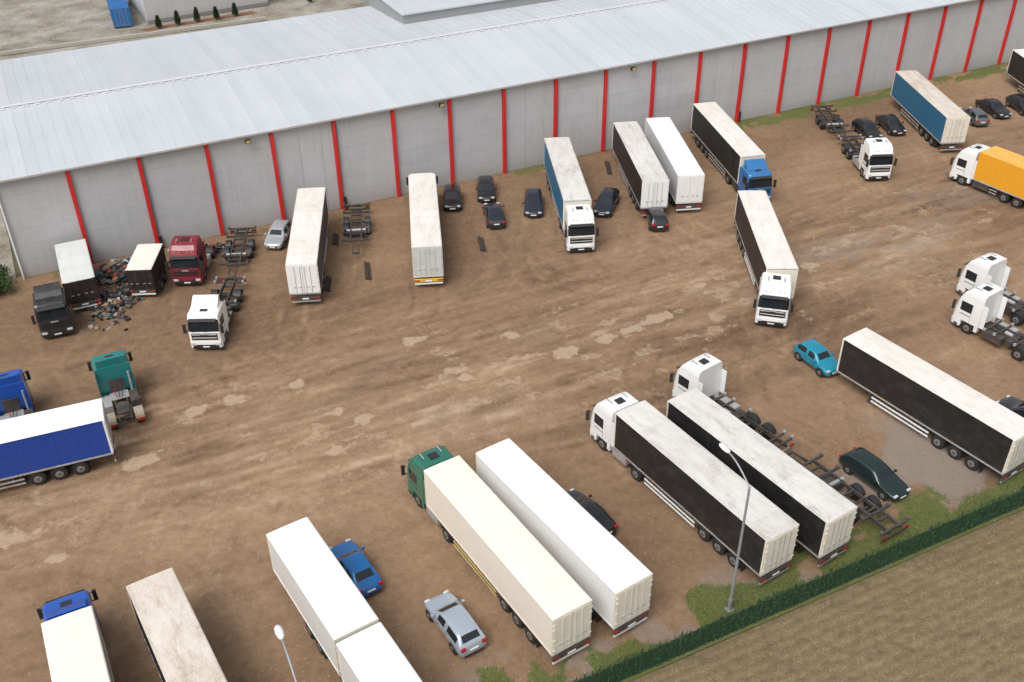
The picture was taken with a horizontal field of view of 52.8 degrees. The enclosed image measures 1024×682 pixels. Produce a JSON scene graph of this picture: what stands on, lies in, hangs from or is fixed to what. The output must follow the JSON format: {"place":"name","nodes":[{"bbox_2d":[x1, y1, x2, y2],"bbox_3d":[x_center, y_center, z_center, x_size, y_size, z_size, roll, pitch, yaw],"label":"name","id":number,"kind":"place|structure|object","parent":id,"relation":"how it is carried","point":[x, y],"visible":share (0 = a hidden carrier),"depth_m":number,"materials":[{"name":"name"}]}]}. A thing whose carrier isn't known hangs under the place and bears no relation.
{"place":"outdoors","nodes":[
{"label":"outdoors","id":0,"kind":"place"},
{"bbox_2d":[0,211,15,279],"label":"gravel lot","id":1,"kind":"structure","parent":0,"point":[6,258],"depth_m":92.37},
{"bbox_2d":[0,264,10,286],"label":"bush","id":2,"kind":"object","parent":1,"relation":"on","point":[3,268],"visible":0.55,"depth_m":87.53,"materials":[{"name":"green plant"}]},
{"bbox_2d":[0,0,368,60],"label":"gravel lot","id":3,"kind":"structure","parent":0,"point":[29,23],"depth_m":146.94,"materials":[{"name":"beige gravel"}]},
{"bbox_2d":[107,0,132,28],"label":"shipping container","id":4,"kind":"object","parent":3,"relation":"on","point":[119,10],"visible":1,"depth_m":143.26,"materials":[{"name":"blue metal"}]},
{"bbox_2d":[0,17,265,55],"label":"kerb wall","id":5,"kind":"structure","parent":3,"relation":"on","point":[54,46],"depth_m":140.04,"materials":[{"name":"grey concrete"}]},
{"bbox_2d":[127,0,267,23],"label":"warehouse annex","id":6,"kind":"object","parent":3,"relation":"on","point":[147,10],"visible":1,"depth_m":146.74,"materials":[{"name":"white metal"}]},
{"bbox_2d":[143,11,255,30],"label":"mulch bed","id":7,"kind":"object","parent":3,"relation":"on","point":[199,21],"visible":1,"depth_m":146.06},
{"bbox_2d":[154,15,162,27],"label":"thuja tree","id":8,"kind":"object","parent":7,"relation":"on","point":[158,22],"visible":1,"depth_m":142.93,"materials":[{"name":"green plant"}]},
{"bbox_2d":[173,10,180,24],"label":"thuja tree","id":9,"kind":"object","parent":7,"relation":"on","point":[176,18],"visible":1,"depth_m":143.97,"materials":[{"name":"green plant"}]},
{"bbox_2d":[193,7,200,21],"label":"thuja tree","id":10,"kind":"object","parent":7,"relation":"on","point":[196,15],"visible":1,"depth_m":145.03,"materials":[{"name":"green plant"}]},
{"bbox_2d":[212,6,218,18],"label":"thuja tree","id":11,"kind":"object","parent":7,"relation":"on","point":[215,13],"visible":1,"depth_m":146.14,"materials":[{"name":"green plant"}]},
{"bbox_2d":[232,2,237,15],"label":"thuja tree","id":12,"kind":"object","parent":7,"relation":"on","point":[234,10],"visible":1,"depth_m":147.17,"materials":[{"name":"green plant"}]},
{"bbox_2d":[0,62,1023,681],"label":"dirt yard ground","id":13,"kind":"structure","parent":0,"point":[544,340],"depth_m":75.64,"materials":[{"name":"brown soil"}]},
{"bbox_2d":[0,269,16,294],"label":"bush","id":14,"kind":"object","parent":13,"relation":"on","point":[3,283],"visible":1,"depth_m":85.88,"materials":[{"name":"green plant"}]},
{"bbox_2d":[0,369,34,419],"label":"truck tractor","id":15,"kind":"object","parent":13,"relation":"on","point":[16,397],"visible":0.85,"depth_m":71.29,"materials":[{"name":"blue paint"}]},
{"bbox_2d":[31,281,74,338],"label":"truck tractor","id":16,"kind":"object","parent":13,"relation":"on","point":[54,312],"visible":0.98,"depth_m":79.89,"materials":[{"name":"black paint"}]},
{"bbox_2d":[0,398,115,489],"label":"semi trailer","id":17,"kind":"object","parent":13,"relation":"on","point":[56,442],"visible":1,"depth_m":66.14,"materials":[{"name":"metal"}]},
{"bbox_2d":[36,589,115,681],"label":"semi trailer truck","id":18,"kind":"object","parent":13,"relation":"on","point":[74,641],"visible":1,"depth_m":51.84,"materials":[{"name":"metal"}]},
{"bbox_2d":[54,239,100,309],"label":"box trailer","id":19,"kind":"object","parent":13,"relation":"on","point":[77,275],"visible":0.88,"depth_m":83.60,"materials":[{"name":"metal"}]},
{"bbox_2d":[76,278,143,332],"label":"debris pile","id":20,"kind":"object","parent":13,"relation":"on","point":[111,299],"visible":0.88,"depth_m":84.15,"materials":[{"name":"multicoloured"}]},
{"bbox_2d":[87,350,145,428],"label":"truck tractor","id":21,"kind":"object","parent":13,"relation":"on","point":[113,374],"visible":0.93,"depth_m":72.71,"materials":[{"name":"teal paint"},{"name":"black plastic"},{"name":"aluminium"}]},
{"bbox_2d":[94,257,169,285],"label":"debris pile","id":22,"kind":"object","parent":13,"relation":"on","point":[114,270],"visible":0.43,"depth_m":88.07,"materials":[{"name":"multicoloured"}]},
{"bbox_2d":[125,244,166,294],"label":"box trailer","id":23,"kind":"object","parent":13,"relation":"on","point":[145,271],"visible":0.98,"depth_m":85.15,"materials":[{"name":"metal"}]},
{"bbox_2d":[126,568,227,681],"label":"semi trailer","id":24,"kind":"object","parent":13,"relation":"on","point":[178,644],"visible":1,"depth_m":52.23,"materials":[{"name":"metal"}]},
{"bbox_2d":[165,235,215,284],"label":"truck tractor","id":25,"kind":"object","parent":13,"relation":"on","point":[190,257],"visible":1,"depth_m":86.01,"materials":[{"name":"red paint"}]},
{"bbox_2d":[167,242,237,252],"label":"debris pile","id":26,"kind":"object","parent":13,"relation":"on","point":[219,247],"visible":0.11,"depth_m":92.18,"materials":[{"name":"metal"}]},
{"bbox_2d":[182,276,246,348],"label":"chassis truck","id":27,"kind":"object","parent":13,"relation":"on","point":[210,317],"visible":1,"depth_m":78.62,"materials":[{"name":"white paint"}]},
{"bbox_2d":[218,225,256,276],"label":"container chassis trailer","id":28,"kind":"object","parent":13,"relation":"on","point":[229,255],"visible":0.98,"depth_m":90.54,"materials":[{"name":"black metal"}]},
{"bbox_2d":[264,219,291,248],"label":"parked car","id":29,"kind":"object","parent":13,"relation":"on","point":[279,231],"visible":0.85,"depth_m":92.35,"materials":[{"name":"silver metal"}]},
{"bbox_2d":[274,624,296,681],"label":"street lamp","id":30,"kind":"object","parent":13,"relation":"on","point":[279,631],"visible":1,"depth_m":44.01,"materials":[{"name":"grey metal"}]},
{"bbox_2d":[285,187,328,302],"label":"semi trailer","id":31,"kind":"object","parent":13,"relation":"on","point":[306,258],"visible":1,"depth_m":85.33,"materials":[{"name":"metal"}]},
{"bbox_2d":[266,517,378,681],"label":"box trailer","id":32,"kind":"object","parent":13,"relation":"on","point":[332,605],"visible":0.88,"depth_m":54.98,"materials":[{"name":"white paint"}]},
{"bbox_2d":[324,276,331,291],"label":"beam","id":33,"kind":"structure","parent":13,"relation":"on","point":[328,279],"depth_m":86.98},
{"bbox_2d":[333,233,338,245],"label":"beam","id":34,"kind":"structure","parent":13,"relation":"on","point":[335,239],"depth_m":93.24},
{"bbox_2d":[329,538,382,597],"bbox_3d":[-9.187,13.099,60.111,2.090,1.487,4.450,-21,40,-27],"label":"parked car","id":35,"kind":"object","parent":13,"relation":"on","point":[357,565],"visible":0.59,"depth_m":59.16,"materials":[{"name":"blue paint"}]},
{"bbox_2d":[341,202,370,253],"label":"container chassis trailer","id":36,"kind":"object","parent":13,"relation":"on","point":[352,234],"visible":1,"depth_m":93.88,"materials":[{"name":"black metal"}]},
{"bbox_2d":[364,261,370,279],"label":"beam","id":37,"kind":"structure","parent":13,"relation":"on","point":[367,270],"depth_m":88.69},
{"bbox_2d":[336,622,422,681],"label":"box trailer","id":38,"kind":"object","parent":13,"relation":"on","point":[373,653],"visible":1,"depth_m":50.79,"materials":[{"name":"white paint"}]},
{"bbox_2d":[406,173,443,284],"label":"trailer","id":39,"kind":"object","parent":13,"relation":"on","point":[427,253],"visible":1,"depth_m":86.71,"materials":[{"name":"white paint"}]},
{"bbox_2d":[441,184,462,210],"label":"parked car","id":40,"kind":"object","parent":13,"relation":"on","point":[452,197],"visible":1,"depth_m":98.07,"materials":[{"name":"black metal"}]},
{"bbox_2d":[424,590,486,657],"bbox_3d":[-3.166,15.364,56.729,2.140,1.527,4.400,-20,39,-26],"label":"parked car","id":41,"kind":"object","parent":13,"relation":"on","point":[448,614],"visible":1,"depth_m":55.78,"materials":[{"name":"silver metal"}]},
{"bbox_2d":[477,236,485,251],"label":"beam","id":42,"kind":"structure","parent":13,"relation":"on","point":[481,243],"depth_m":92.42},
{"bbox_2d":[475,175,496,201],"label":"parked car","id":43,"kind":"object","parent":13,"relation":"on","point":[485,188],"visible":1,"depth_m":99.53,"materials":[{"name":"black metal"}]},
{"bbox_2d":[482,202,505,228],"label":"parked car","id":44,"kind":"object","parent":13,"relation":"on","point":[493,213],"visible":1,"depth_m":94.85,"materials":[{"name":"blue metal"}]},
{"bbox_2d":[401,445,592,664],"bbox_3d":[-1.267,11.605,59.849,3.040,4.025,16.415,-21,39,-26],"label":"semi trailer truck","id":45,"kind":"object","parent":13,"relation":"on","point":[545,599],"visible":1,"depth_m":57.30,"materials":[{"name":"metal"}]},
{"bbox_2d":[1,114,1015,681],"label":"loose stones","id":46,"kind":"object","parent":13,"relation":"on","point":[495,402],"visible":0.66,"depth_m":73.74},
{"bbox_2d":[0,0,1023,278],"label":"warehouse","id":47,"kind":"structure","parent":13,"relation":"on","point":[114,150],"depth_m":101.88,"materials":[{"name":"metal"}]},
{"bbox_2d":[522,188,544,216],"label":"parked car","id":48,"kind":"object","parent":13,"relation":"on","point":[533,202],"visible":1,"depth_m":97.03,"materials":[{"name":"blue metal"}]},
{"bbox_2d":[55,63,1023,681],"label":"grass","id":49,"kind":"structure","parent":13,"relation":"on","point":[805,549],"depth_m":62.06,"materials":[{"name":"green plant"}]},
{"bbox_2d":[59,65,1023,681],"bbox_3d":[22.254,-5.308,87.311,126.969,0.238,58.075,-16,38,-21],"label":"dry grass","id":50,"kind":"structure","parent":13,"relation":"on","point":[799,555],"depth_m":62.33,"materials":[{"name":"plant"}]},
{"bbox_2d":[476,438,652,637],"bbox_3d":[2.673,11.267,60.286,2.530,4.025,13.735,-22,40,-27],"label":"semi trailer","id":51,"kind":"object","parent":13,"relation":"on","point":[610,574],"visible":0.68,"depth_m":57.83,"materials":[{"name":"white paint"}]},
{"bbox_2d":[544,137,598,251],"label":"semi trailer truck","id":52,"kind":"object","parent":13,"relation":"on","point":[569,192],"visible":1,"depth_m":92.82,"materials":[{"name":"metal"}]},
{"bbox_2d":[567,488,617,534],"bbox_3d":[4.541,10.557,63.605,2.100,1.487,4.450,-23,41,-29],"label":"parked car","id":53,"kind":"object","parent":13,"relation":"on","point":[598,513],"visible":0.52,"depth_m":62.76,"materials":[{"name":"black metal"}]},
{"bbox_2d":[593,187,619,216],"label":"parked car","id":54,"kind":"object","parent":13,"relation":"on","point":[607,200],"visible":1,"depth_m":97.07,"materials":[{"name":"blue metal"}]},
{"bbox_2d":[605,161,611,174],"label":"beam","id":55,"kind":"structure","parent":13,"relation":"on","point":[608,168],"depth_m":105.17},
{"bbox_2d":[612,121,668,215],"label":"semi trailer","id":56,"kind":"object","parent":13,"relation":"on","point":[645,176],"visible":0.98,"depth_m":97.90,"materials":[{"name":"metal"}]},
{"bbox_2d":[644,208,668,230],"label":"parked car","id":57,"kind":"object","parent":13,"relation":"on","point":[657,219],"visible":0.9,"depth_m":93.93,"materials":[{"name":"black metal"}]},
{"bbox_2d":[645,117,704,210],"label":"semi trailer","id":58,"kind":"object","parent":13,"relation":"on","point":[684,172],"visible":0.76,"depth_m":97.94,"materials":[{"name":"white paint"}]},
{"bbox_2d":[586,392,799,584],"bbox_3d":[10.690,8.466,64.228,3.040,4.025,16.415,-21,40,-27],"label":"semi trailer truck","id":59,"kind":"object","parent":13,"relation":"on","point":[701,485],"visible":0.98,"depth_m":62.03,"materials":[{"name":"metal"}]},
{"bbox_2d":[669,353,794,451],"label":"chassis truck","id":60,"kind":"object","parent":13,"relation":"on","point":[705,373],"visible":0.69,"depth_m":71.33,"materials":[{"name":"white paint"}]},
{"bbox_2d":[691,102,776,199],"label":"semi trailer truck","id":61,"kind":"object","parent":13,"relation":"on","point":[730,146],"visible":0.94,"depth_m":101.92,"materials":[{"name":"metal"}]},
{"bbox_2d":[719,443,750,612],"bbox_3d":[11.642,10.268,56.125,0.400,10.275,2.920,-16,38,-21],"label":"street lamp","id":62,"kind":"object","parent":13,"relation":"on","point":[726,449],"visible":1,"depth_m":54.75,"materials":[{"name":"grey metal"}]},
{"bbox_2d":[666,388,857,566],"bbox_3d":[15.017,8.322,64.380,2.530,4.025,13.735,-21,40,-27],"label":"semi trailer","id":63,"kind":"object","parent":13,"relation":"on","point":[820,511],"visible":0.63,"depth_m":61.76,"materials":[{"name":"metal"}]},
{"bbox_2d":[734,190,798,326],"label":"semi trailer truck","id":64,"kind":"object","parent":13,"relation":"on","point":[767,255],"visible":1,"depth_m":83.74,"materials":[{"name":"metal"}]},
{"bbox_2d":[572,485,1023,681],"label":"hedge","id":65,"kind":"object","parent":13,"relation":"on","point":[622,669],"visible":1,"depth_m":57.89,"materials":[{"name":"leaves"},{"name":"foliage"}]},
{"bbox_2d":[793,339,837,377],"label":"parked car","id":66,"kind":"object","parent":13,"relation":"on","point":[819,357],"visible":0.92,"depth_m":76.29,"materials":[{"name":"teal metal"}]},
{"bbox_2d":[810,104,853,141],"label":"container chassis trailer","id":67,"kind":"object","parent":13,"relation":"on","point":[837,125],"visible":1,"depth_m":112.84,"materials":[{"name":"black metal"}]},
{"bbox_2d":[786,450,909,542],"bbox_3d":[20.634,9.500,65.029,2.560,1.254,8.870,-20,39,-26],"label":"container chassis trailer","id":68,"kind":"object","parent":13,"relation":"on","point":[872,504],"visible":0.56,"depth_m":64.18,"materials":[{"name":"black metal"}]},
{"bbox_2d":[851,117,882,139],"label":"parked car","id":69,"kind":"object","parent":13,"relation":"on","point":[865,127],"visible":0.92,"depth_m":110.88,"materials":[{"name":"black metal"}]},
{"bbox_2d":[837,134,897,179],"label":"chassis truck","id":70,"kind":"object","parent":13,"relation":"on","point":[872,158],"visible":1,"depth_m":101.78,"materials":[{"name":"white paint"}]},
{"bbox_2d":[839,447,910,501],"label":"parked car","id":71,"kind":"object","parent":13,"relation":"on","point":[882,478],"visible":1,"depth_m":65.78,"materials":[{"name":"black metal"}]},
{"bbox_2d":[875,113,906,135],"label":"parked car","id":72,"kind":"object","parent":13,"relation":"on","point":[891,124],"visible":1,"depth_m":111.97,"materials":[{"name":"black metal"}]},
{"bbox_2d":[836,328,1023,482],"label":"semi trailer","id":73,"kind":"object","parent":13,"relation":"on","point":[978,428],"visible":1,"depth_m":68.58,"materials":[{"name":"metal"}]},
{"bbox_2d":[890,70,970,150],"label":"semi trailer","id":74,"kind":"object","parent":13,"relation":"on","point":[936,114],"visible":1,"depth_m":109.85,"materials":[{"name":"metal"}]},
{"bbox_2d":[959,107,989,125],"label":"parked car","id":75,"kind":"object","parent":13,"relation":"on","point":[979,116],"visible":0.83,"depth_m":113.02,"materials":[{"name":"grey metal"}]},
{"bbox_2d":[949,143,1023,207],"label":"box truck","id":76,"kind":"object","parent":13,"relation":"on","point":[985,168],"visible":1,"depth_m":98.55,"materials":[{"name":"white paint"}]},
{"bbox_2d":[951,282,1023,360],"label":"chassis truck","id":77,"kind":"object","parent":13,"relation":"on","point":[978,307],"visible":1,"depth_m":79.06,"materials":[{"name":"white paint"}]},
{"bbox_2d":[956,252,1023,325],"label":"chassis truck","id":78,"kind":"object","parent":13,"relation":"on","point":[991,267],"visible":0.81,"depth_m":82.73,"materials":[{"name":"white paint"}]},
{"bbox_2d":[975,98,1011,118],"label":"parked car","id":79,"kind":"object","parent":13,"relation":"on","point":[996,108],"visible":0.96,"depth_m":115.55,"materials":[{"name":"black metal"}]},
{"bbox_2d":[996,395,1023,417],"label":"parked car","id":80,"kind":"object","parent":13,"relation":"on","point":[1015,405],"visible":0.62,"depth_m":71.77,"materials":[{"name":"black metal"}]},
{"bbox_2d":[1005,94,1023,115],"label":"parked car","id":81,"kind":"object","parent":13,"relation":"on","point":[1015,101],"visible":1,"depth_m":116.72,"materials":[{"name":"black metal"}]},
{"bbox_2d":[1006,49,1023,92],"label":"semi trailer","id":82,"kind":"object","parent":13,"relation":"on","point":[1015,70],"visible":1,"depth_m":121.51,"materials":[{"name":"metal"}]},
{"bbox_2d":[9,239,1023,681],"bbox_3d":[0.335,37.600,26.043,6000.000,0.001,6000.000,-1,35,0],"label":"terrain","id":83,"kind":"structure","parent":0,"point":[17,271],"depth_m":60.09,"materials":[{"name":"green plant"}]},
{"bbox_2d":[632,510,1023,681],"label":"crop field","id":84,"kind":"structure","parent":0,"point":[875,655],"depth_m":56.81,"materials":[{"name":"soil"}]},
{"bbox_2d":[658,521,1023,681],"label":"crop seedlings","id":85,"kind":"object","parent":84,"relation":"on","point":[892,617],"visible":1,"depth_m":56.86,"materials":[{"name":"plant"}]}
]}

